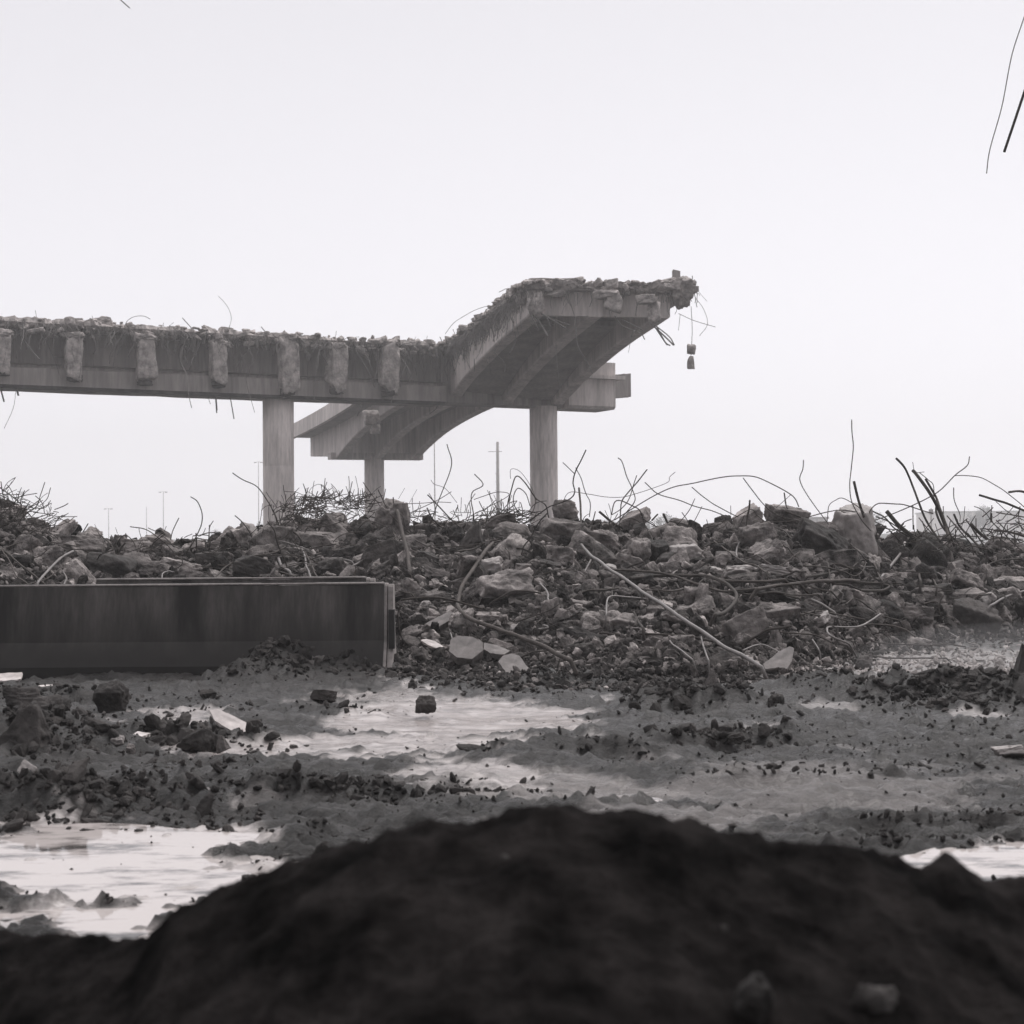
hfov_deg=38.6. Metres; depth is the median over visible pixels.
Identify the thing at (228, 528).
concrete chunk
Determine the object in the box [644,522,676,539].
concrete chunk
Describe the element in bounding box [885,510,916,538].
rebar
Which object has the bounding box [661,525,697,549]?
concrete chunk
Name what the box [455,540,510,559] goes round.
rebar
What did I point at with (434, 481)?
street lamp
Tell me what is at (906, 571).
rebar
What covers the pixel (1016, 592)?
concrete chunk
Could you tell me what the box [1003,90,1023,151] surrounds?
hanging wire
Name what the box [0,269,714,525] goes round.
bridge
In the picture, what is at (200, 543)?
concrete chunk
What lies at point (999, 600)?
rebar
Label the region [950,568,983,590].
concrete chunk
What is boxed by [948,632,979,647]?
rebar
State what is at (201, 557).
concrete chunk
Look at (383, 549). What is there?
concrete chunk
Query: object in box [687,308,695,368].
hanging lump
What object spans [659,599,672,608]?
concrete chunk
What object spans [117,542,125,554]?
rebar
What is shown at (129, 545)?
concrete chunk
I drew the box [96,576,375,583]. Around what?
concrete barrier
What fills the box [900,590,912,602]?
concrete chunk
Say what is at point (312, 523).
concrete chunk
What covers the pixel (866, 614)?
concrete chunk
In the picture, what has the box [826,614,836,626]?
concrete chunk
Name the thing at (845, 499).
rebar
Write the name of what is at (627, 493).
rebar
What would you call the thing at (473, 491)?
rebar
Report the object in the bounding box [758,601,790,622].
concrete chunk
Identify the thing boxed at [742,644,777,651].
rebar
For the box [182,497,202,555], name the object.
rebar
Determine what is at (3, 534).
concrete chunk
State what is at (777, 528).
rebar
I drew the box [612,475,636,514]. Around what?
rebar
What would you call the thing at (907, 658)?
rebar
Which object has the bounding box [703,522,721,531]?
concrete chunk
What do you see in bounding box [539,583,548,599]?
rebar
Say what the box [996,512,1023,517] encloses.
rebar
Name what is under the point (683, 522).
concrete chunk
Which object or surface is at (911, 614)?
concrete chunk
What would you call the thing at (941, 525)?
rebar
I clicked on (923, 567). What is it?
concrete chunk
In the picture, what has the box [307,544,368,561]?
rebar
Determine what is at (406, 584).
concrete chunk
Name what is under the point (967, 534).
rebar
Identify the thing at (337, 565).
concrete chunk
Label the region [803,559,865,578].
rebar
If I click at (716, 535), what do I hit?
concrete chunk
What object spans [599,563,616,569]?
concrete chunk
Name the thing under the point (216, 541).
concrete chunk
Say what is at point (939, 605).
rebar
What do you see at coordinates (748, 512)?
rebar
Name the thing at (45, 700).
concrete chunk
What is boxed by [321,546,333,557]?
concrete chunk
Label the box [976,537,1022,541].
rebar
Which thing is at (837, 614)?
rebar
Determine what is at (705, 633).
rebar
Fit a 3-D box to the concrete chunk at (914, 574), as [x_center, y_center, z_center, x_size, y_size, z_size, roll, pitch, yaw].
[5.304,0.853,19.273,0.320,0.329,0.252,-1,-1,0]
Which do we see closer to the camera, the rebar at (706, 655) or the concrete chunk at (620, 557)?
the rebar at (706, 655)
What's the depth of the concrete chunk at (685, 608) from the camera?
15.42 m
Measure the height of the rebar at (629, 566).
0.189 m
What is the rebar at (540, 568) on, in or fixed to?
on the rubble at (75, 570)
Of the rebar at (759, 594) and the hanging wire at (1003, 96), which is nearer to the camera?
the hanging wire at (1003, 96)
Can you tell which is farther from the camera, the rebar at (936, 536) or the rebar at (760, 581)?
the rebar at (936, 536)
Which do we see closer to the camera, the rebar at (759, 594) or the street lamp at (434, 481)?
the rebar at (759, 594)
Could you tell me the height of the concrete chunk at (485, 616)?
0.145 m
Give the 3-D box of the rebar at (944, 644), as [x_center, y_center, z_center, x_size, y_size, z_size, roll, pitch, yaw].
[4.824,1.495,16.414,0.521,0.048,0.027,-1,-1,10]
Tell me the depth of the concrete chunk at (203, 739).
9.07 m
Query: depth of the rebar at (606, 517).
20.56 m
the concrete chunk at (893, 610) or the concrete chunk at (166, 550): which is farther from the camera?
the concrete chunk at (166, 550)
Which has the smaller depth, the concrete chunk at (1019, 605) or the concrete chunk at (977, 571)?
the concrete chunk at (1019, 605)
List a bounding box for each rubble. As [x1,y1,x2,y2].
[0,505,1023,669]
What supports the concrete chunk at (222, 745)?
on the ground at (570, 770)
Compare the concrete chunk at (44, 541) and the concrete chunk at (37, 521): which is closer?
the concrete chunk at (44, 541)
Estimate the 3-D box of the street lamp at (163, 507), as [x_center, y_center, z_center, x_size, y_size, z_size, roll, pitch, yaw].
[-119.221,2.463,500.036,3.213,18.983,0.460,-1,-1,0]
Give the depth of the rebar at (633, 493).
20.79 m
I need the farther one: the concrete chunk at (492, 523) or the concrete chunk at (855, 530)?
the concrete chunk at (492, 523)
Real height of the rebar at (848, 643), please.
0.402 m
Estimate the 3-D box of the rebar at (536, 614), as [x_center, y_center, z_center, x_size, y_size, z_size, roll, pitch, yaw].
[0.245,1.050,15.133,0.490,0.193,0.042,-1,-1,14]
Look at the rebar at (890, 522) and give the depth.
20.66 m
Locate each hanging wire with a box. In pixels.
[986,18,1023,173]
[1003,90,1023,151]
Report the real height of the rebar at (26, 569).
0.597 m
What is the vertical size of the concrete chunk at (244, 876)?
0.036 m
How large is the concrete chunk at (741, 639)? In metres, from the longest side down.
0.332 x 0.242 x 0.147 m
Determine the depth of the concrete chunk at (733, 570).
17.02 m
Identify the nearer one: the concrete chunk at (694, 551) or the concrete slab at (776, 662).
the concrete slab at (776, 662)
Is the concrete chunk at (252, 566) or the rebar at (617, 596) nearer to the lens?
the rebar at (617, 596)
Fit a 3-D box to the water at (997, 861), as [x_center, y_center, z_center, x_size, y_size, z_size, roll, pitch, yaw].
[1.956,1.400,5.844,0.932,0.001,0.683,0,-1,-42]
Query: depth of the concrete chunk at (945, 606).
18.28 m
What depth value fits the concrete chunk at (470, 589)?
16.53 m
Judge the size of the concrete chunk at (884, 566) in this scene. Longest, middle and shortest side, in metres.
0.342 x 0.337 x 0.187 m
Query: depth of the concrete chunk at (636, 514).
20.50 m
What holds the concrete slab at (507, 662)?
on the ground at (570, 770)
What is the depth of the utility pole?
269.96 m
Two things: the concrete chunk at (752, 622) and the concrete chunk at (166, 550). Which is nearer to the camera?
the concrete chunk at (752, 622)
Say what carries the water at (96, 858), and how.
on the ground at (570, 770)
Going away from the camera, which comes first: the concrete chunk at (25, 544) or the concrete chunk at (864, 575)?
the concrete chunk at (864, 575)
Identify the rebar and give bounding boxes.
[0,542,79,557]
[0,546,45,584]
[0,547,28,584]
[24,566,64,584]
[33,512,76,516]
[36,550,73,584]
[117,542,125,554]
[118,535,135,547]
[130,526,220,576]
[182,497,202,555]
[215,546,285,576]
[232,473,278,525]
[258,554,315,561]
[267,521,287,567]
[267,554,325,572]
[269,544,332,551]
[277,557,291,576]
[279,540,311,551]
[297,515,357,526]
[301,546,310,575]
[303,549,316,575]
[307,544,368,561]
[358,520,389,528]
[395,590,418,601]
[396,509,411,577]
[397,604,403,641]
[401,596,482,608]
[405,533,451,554]
[408,502,450,503]
[410,492,450,512]
[427,495,489,539]
[427,507,441,527]
[430,444,451,522]
[434,600,467,603]
[436,540,501,546]
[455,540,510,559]
[456,541,578,674]
[467,492,508,517]
[471,474,482,519]
[481,513,533,525]
[487,590,540,606]
[508,476,548,517]
[513,488,529,515]
[513,604,558,622]
[521,513,547,554]
[521,649,564,657]
[522,450,585,523]
[532,561,547,575]
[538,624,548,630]
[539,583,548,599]
[543,569,576,574]
[563,472,674,501]
[569,587,620,599]
[576,468,590,516]
[578,487,581,521]
[580,543,768,678]
[597,561,643,576]
[598,511,627,532]
[599,632,619,635]
[604,568,808,593]
[604,595,645,627]
[611,500,652,539]
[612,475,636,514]
[613,458,635,527]
[614,475,798,519]
[619,469,647,531]
[629,574,738,625]
[633,611,644,639]
[639,633,714,642]
[640,588,662,599]
[645,482,724,515]
[649,587,683,591]
[669,640,698,675]
[692,487,735,515]
[697,575,743,592]
[699,578,801,600]
[700,636,709,674]
[703,509,755,527]
[708,574,794,589]
[714,540,768,579]
[735,541,740,559]
[741,625,791,648]
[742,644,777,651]
[743,478,799,521]
[746,500,750,525]
[746,552,799,565]
[749,578,859,600]
[756,514,793,542]
[757,592,799,600]
[760,510,855,522]
[776,570,805,577]
[779,631,831,642]
[785,510,826,527]
[785,578,839,601]
[792,594,825,601]
[799,460,828,524]
[799,566,876,587]
[799,610,870,629]
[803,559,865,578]
[803,612,857,625]
[810,598,842,629]
[812,639,820,659]
[826,613,880,655]
[827,498,864,521]
[827,562,832,608]
[829,583,860,590]
[832,563,853,570]
[833,589,843,609]
[836,565,863,573]
[837,581,889,598]
[845,598,903,627]
[849,419,870,530]
[853,481,864,517]
[853,581,901,583]
[862,623,915,636]
[862,653,951,662]
[865,558,883,588]
[869,503,932,513]
[871,641,930,650]
[873,511,909,536]
[875,456,969,520]
[875,521,901,542]
[876,516,910,537]
[876,526,919,538]
[880,541,905,577]
[880,571,933,573]
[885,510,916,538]
[890,584,954,590]
[895,458,940,542]
[901,557,937,595]
[912,469,950,540]
[912,505,913,529]
[912,536,961,542]
[913,557,922,592]
[922,601,938,604]
[924,643,965,646]
[925,479,954,546]
[935,507,1003,564]
[938,595,943,616]
[947,515,973,554]
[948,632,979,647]
[953,487,960,519]
[953,514,980,546]
[956,475,1023,506]
[970,523,988,538]
[974,588,1023,599]
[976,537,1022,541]
[979,494,1023,511]
[988,590,1023,608]
[991,513,1023,552]
[993,530,1023,536]
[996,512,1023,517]
[1008,490,1023,492]
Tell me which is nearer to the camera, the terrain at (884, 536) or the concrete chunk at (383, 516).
the concrete chunk at (383, 516)
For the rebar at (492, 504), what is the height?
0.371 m
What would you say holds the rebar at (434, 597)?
on the concrete chunk at (485, 616)
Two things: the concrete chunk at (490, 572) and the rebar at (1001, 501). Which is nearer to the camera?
the concrete chunk at (490, 572)
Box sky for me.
[0,0,1023,539]
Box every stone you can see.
[501,854,508,861]
[721,925,728,932]
[734,972,774,1023]
[851,984,897,1012]
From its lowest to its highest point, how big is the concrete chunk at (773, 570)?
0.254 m
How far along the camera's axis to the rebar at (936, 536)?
19.89 m
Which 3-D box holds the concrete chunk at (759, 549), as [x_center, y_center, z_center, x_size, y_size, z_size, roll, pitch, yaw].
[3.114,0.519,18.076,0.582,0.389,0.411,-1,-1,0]
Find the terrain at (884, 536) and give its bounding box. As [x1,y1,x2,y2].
[137,533,937,541]
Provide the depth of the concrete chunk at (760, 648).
14.49 m
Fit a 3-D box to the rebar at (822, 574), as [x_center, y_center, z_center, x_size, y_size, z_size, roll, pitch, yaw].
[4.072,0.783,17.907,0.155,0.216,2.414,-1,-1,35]
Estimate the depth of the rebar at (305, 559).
18.78 m
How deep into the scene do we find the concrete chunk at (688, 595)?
16.11 m
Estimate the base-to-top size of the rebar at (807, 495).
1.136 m
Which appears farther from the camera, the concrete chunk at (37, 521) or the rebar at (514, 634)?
the concrete chunk at (37, 521)
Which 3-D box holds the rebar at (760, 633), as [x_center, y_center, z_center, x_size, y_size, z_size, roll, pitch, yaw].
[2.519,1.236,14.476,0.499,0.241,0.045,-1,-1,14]
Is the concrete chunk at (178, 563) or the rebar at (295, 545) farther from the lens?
the rebar at (295, 545)
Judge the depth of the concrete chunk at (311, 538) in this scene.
20.14 m
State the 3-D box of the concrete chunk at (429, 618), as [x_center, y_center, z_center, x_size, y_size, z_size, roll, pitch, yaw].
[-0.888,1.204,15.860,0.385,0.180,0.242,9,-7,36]
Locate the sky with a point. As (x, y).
(817, 169)
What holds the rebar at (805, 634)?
on the concrete chunk
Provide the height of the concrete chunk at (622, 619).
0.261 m
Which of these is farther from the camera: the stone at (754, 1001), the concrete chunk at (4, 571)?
the concrete chunk at (4, 571)
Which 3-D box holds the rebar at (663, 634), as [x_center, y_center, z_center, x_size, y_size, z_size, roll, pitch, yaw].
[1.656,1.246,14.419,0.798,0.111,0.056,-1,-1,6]
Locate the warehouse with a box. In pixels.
[915,511,1023,537]
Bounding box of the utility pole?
[488,442,501,512]
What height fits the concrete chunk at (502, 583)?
0.476 m
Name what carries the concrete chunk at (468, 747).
on the ground at (570, 770)
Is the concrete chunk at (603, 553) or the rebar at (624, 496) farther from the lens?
the rebar at (624, 496)
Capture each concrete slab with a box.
[0,672,22,682]
[17,760,37,776]
[134,731,150,737]
[209,709,245,731]
[420,639,442,648]
[426,611,453,630]
[449,636,482,664]
[483,643,509,659]
[498,653,527,672]
[763,646,793,672]
[990,745,1023,757]
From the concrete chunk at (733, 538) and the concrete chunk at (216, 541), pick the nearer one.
the concrete chunk at (733, 538)
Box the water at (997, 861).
[901,841,1023,880]
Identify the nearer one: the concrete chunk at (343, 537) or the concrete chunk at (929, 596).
the concrete chunk at (929, 596)
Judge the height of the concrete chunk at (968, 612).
0.621 m
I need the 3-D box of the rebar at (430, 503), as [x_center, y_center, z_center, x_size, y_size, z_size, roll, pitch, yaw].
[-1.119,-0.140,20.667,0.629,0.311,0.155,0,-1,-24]
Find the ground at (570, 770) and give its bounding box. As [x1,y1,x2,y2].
[0,538,1023,937]
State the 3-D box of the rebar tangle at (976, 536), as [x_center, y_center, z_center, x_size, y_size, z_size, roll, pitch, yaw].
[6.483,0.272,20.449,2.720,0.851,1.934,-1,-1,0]
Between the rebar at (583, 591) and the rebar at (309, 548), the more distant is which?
the rebar at (309, 548)
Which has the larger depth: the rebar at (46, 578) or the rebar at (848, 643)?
the rebar at (46, 578)
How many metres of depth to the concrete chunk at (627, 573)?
17.12 m
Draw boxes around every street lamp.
[104,508,112,538]
[158,491,167,528]
[254,462,262,521]
[434,443,435,519]
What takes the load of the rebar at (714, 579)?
on the rubble at (75, 570)
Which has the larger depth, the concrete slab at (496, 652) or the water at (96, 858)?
the concrete slab at (496, 652)
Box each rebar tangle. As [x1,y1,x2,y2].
[0,477,73,538]
[127,506,744,561]
[261,476,545,531]
[886,502,1023,551]
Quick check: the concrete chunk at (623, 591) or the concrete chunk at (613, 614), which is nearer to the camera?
the concrete chunk at (613, 614)
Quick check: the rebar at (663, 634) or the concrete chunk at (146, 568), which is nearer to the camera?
the rebar at (663, 634)
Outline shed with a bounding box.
[809,517,828,521]
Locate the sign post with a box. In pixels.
[929,508,932,531]
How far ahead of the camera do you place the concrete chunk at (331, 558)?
18.86 m
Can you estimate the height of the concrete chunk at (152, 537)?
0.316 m
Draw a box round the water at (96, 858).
[0,823,284,939]
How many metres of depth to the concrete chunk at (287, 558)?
19.19 m
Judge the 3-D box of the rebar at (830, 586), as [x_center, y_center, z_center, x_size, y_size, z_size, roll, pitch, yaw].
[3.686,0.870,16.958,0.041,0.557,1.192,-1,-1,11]
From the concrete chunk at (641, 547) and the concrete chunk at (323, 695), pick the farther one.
the concrete chunk at (641, 547)
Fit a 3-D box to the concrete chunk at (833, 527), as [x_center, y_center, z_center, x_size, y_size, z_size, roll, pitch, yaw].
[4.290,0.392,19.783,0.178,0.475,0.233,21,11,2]
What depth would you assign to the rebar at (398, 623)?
15.13 m
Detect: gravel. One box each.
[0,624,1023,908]
[395,598,1023,692]
[778,636,1020,675]
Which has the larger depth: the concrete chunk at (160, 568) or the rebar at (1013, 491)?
the rebar at (1013, 491)
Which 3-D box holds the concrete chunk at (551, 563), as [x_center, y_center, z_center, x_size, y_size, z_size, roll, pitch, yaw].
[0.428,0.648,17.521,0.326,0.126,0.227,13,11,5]
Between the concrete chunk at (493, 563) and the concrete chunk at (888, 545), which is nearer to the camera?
the concrete chunk at (493, 563)
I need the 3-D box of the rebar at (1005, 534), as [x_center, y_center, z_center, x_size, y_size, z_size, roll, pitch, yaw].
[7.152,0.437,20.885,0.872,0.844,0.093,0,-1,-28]
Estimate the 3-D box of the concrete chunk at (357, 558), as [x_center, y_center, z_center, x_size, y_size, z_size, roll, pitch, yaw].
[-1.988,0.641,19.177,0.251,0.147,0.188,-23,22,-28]
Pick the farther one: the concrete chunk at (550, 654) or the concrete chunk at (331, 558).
the concrete chunk at (331, 558)
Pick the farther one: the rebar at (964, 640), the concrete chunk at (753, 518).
the concrete chunk at (753, 518)
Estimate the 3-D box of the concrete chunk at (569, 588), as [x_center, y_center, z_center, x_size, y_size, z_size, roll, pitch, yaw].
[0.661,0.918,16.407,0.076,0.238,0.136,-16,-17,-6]
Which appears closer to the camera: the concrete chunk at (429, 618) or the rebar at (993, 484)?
the concrete chunk at (429, 618)
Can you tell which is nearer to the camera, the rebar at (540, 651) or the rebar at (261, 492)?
the rebar at (540, 651)
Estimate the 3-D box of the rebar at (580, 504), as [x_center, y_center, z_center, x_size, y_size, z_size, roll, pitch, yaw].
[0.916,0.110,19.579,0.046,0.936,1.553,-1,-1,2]
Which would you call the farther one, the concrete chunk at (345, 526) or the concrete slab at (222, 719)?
the concrete chunk at (345, 526)
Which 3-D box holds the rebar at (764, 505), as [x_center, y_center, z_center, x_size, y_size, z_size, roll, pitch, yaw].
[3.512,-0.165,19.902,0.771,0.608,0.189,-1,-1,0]
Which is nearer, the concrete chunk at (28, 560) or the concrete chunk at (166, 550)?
the concrete chunk at (28, 560)
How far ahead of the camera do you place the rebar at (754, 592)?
16.58 m
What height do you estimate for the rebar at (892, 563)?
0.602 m
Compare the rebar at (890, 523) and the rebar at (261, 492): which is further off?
the rebar at (261, 492)
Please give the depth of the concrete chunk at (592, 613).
15.12 m
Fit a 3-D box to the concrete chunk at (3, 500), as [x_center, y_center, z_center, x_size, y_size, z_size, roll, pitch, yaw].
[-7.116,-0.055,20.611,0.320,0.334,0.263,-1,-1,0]
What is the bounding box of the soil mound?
[0,803,1023,1023]
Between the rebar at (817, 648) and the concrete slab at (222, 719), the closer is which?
the concrete slab at (222, 719)
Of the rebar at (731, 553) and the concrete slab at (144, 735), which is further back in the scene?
the rebar at (731, 553)
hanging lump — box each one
[362,410,380,433]
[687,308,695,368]
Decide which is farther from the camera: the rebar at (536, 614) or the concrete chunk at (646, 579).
the concrete chunk at (646, 579)
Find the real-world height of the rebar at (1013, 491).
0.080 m
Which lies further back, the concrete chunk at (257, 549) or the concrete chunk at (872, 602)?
the concrete chunk at (257, 549)
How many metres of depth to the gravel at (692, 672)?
13.97 m
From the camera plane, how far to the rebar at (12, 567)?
17.38 m
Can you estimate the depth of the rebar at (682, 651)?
13.49 m
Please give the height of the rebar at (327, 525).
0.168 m
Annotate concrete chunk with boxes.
[0,499,19,507]
[0,507,14,516]
[0,530,14,539]
[0,566,25,576]
[0,704,51,747]
[2,521,30,533]
[2,687,41,708]
[12,554,34,567]
[13,534,42,553]
[28,545,64,570]
[29,517,45,528]
[33,694,71,707]
[34,534,49,545]
[46,532,58,539]
[56,534,105,553]
[57,541,86,556]
[71,524,82,534]
[76,531,95,537]
[83,526,102,538]
[83,716,109,727]
[84,552,136,577]
[92,680,131,712]
[110,735,124,745]
[120,539,151,551]
[122,552,151,561]
[126,743,135,753]
[135,560,161,577]
[145,533,173,544]
[147,543,191,556]
[152,563,178,575]
[161,544,183,558]
[161,557,202,570]
[176,728,218,751]
[178,567,203,577]
[181,540,204,550]
[194,551,241,564]
[199,689,216,698]
[211,539,220,550]
[216,735,230,753]
[217,526,233,538]
[232,555,281,576]
[239,522,257,545]
[241,874,254,879]
[246,544,274,557]
[250,525,295,546]
[271,555,294,564]
[292,547,311,555]
[295,531,338,552]
[296,523,315,530]
[304,564,315,571]
[308,518,319,525]
[310,689,336,701]
[317,557,345,574]
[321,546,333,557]
[322,557,347,563]
[326,666,338,672]
[331,512,347,523]
[332,544,360,558]
[334,532,345,539]
[340,522,350,531]
[350,518,372,527]
[352,553,362,561]
[353,524,370,535]
[360,538,418,568]
[361,532,386,545]
[373,525,409,538]
[375,498,402,529]
[392,577,420,599]
[393,502,409,529]
[399,624,421,645]
[405,534,426,546]
[414,591,451,601]
[415,695,436,713]
[417,551,438,561]
[419,600,430,606]
[424,615,436,620]
[425,566,449,579]
[439,554,457,567]
[439,631,454,637]
[448,608,473,630]
[456,744,487,751]
[458,520,482,548]
[461,582,479,598]
[475,567,534,598]
[476,611,508,621]
[480,556,503,571]
[485,513,515,529]
[488,570,498,574]
[489,531,499,538]
[489,638,513,646]
[490,533,530,559]
[492,521,530,538]
[515,563,537,573]
[536,635,544,640]
[539,518,585,544]
[539,559,561,567]
[546,545,575,565]
[546,651,557,665]
[552,499,578,521]
[559,535,570,546]
[565,585,573,593]
[568,530,600,557]
[570,598,599,607]
[571,642,596,654]
[580,615,601,631]
[584,526,590,534]
[585,611,599,617]
[589,529,621,548]
[590,543,617,565]
[595,610,620,630]
[598,570,616,580]
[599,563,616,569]
[610,612,636,627]
[614,552,642,566]
[614,658,630,668]
[618,568,649,574]
[618,587,634,595]
[620,506,650,529]
[621,537,651,561]
[623,600,638,609]
[628,522,647,535]
[632,573,652,584]
[632,587,644,600]
[638,627,661,637]
[639,613,655,621]
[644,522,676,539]
[649,539,669,560]
[655,551,673,563]
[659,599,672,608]
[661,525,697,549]
[662,561,681,570]
[662,649,678,657]
[669,518,687,526]
[669,543,704,559]
[673,641,692,652]
[675,606,699,613]
[681,586,710,604]
[690,557,705,563]
[690,595,716,616]
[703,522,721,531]
[705,668,718,686]
[706,524,719,534]
[710,566,722,574]
[711,531,722,539]
[714,515,732,523]
[714,551,738,565]
[719,606,770,638]
[720,524,736,533]
[722,565,756,578]
[723,659,737,667]
[727,532,737,546]
[727,732,744,744]
[730,600,742,611]
[732,503,762,529]
[734,633,763,646]
[738,521,776,548]
[742,586,793,603]
[743,538,785,559]
[754,539,786,563]
[758,564,800,579]
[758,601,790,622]
[758,645,765,651]
[763,503,810,528]
[765,602,801,619]
[767,693,784,706]
[779,540,790,550]
[792,517,849,554]
[793,636,802,646]
[800,567,813,580]
[813,558,818,564]
[814,610,830,626]
[826,585,855,605]
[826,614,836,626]
[827,523,839,532]
[831,503,877,555]
[838,640,854,652]
[849,606,876,625]
[853,547,866,558]
[854,654,871,669]
[856,595,881,610]
[860,570,872,579]
[865,569,879,577]
[866,562,889,573]
[878,599,904,621]
[881,539,909,559]
[881,572,907,582]
[883,532,907,543]
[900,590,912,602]
[902,606,934,623]
[905,568,917,577]
[907,531,949,557]
[907,637,931,647]
[909,537,947,567]
[910,585,946,605]
[913,594,925,603]
[914,563,941,579]
[931,583,953,594]
[941,537,969,547]
[941,603,952,610]
[948,542,963,555]
[948,560,964,569]
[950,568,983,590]
[950,587,985,599]
[952,597,1001,638]
[958,552,979,561]
[960,543,979,552]
[969,626,978,630]
[974,566,979,573]
[980,564,995,581]
[980,592,996,604]
[985,536,1009,551]
[985,578,1005,584]
[991,586,1021,603]
[994,566,1011,576]
[1014,643,1023,671]
[1015,597,1023,619]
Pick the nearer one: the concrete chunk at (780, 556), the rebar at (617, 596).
the rebar at (617, 596)
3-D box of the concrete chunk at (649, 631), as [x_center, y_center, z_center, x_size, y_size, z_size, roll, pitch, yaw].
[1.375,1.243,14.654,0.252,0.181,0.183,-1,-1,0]
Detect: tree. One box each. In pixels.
[645,521,659,528]
[653,513,676,525]
[873,510,887,531]
[966,511,983,538]
[975,503,991,538]
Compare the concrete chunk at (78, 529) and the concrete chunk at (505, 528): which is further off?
the concrete chunk at (78, 529)
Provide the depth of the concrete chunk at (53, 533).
20.01 m
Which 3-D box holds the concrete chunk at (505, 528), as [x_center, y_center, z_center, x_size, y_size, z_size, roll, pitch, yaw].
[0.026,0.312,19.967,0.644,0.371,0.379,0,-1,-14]
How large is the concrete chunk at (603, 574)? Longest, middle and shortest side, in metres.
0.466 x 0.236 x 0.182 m
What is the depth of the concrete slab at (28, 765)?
7.92 m
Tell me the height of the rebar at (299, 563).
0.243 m
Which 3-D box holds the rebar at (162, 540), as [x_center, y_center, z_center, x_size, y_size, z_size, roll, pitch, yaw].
[-4.398,0.589,19.752,2.012,0.820,0.366,-1,-1,39]
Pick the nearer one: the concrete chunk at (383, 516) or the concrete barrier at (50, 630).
the concrete barrier at (50, 630)
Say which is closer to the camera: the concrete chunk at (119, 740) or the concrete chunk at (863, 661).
the concrete chunk at (119, 740)
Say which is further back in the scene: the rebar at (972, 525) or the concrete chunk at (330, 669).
the rebar at (972, 525)
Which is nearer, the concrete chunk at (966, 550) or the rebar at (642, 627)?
the rebar at (642, 627)
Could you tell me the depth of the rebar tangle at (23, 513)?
19.36 m
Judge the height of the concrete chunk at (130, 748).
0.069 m
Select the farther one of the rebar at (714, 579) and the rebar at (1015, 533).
the rebar at (1015, 533)
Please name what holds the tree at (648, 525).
on the ground at (570, 770)
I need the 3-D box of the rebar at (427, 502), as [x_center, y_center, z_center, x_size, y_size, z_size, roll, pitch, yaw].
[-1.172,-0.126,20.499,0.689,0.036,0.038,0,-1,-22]
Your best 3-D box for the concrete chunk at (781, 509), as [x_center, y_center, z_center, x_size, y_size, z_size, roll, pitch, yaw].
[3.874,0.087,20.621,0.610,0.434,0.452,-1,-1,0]
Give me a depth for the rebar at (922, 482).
20.02 m
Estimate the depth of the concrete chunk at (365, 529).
20.58 m
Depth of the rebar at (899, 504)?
20.11 m
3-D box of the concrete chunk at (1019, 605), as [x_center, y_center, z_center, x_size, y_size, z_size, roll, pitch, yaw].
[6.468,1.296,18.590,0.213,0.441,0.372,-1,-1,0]
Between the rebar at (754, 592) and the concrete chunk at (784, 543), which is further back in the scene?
the concrete chunk at (784, 543)
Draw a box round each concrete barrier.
[0,582,395,679]
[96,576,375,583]
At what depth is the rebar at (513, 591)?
15.80 m
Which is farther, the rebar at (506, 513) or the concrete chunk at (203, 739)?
the rebar at (506, 513)

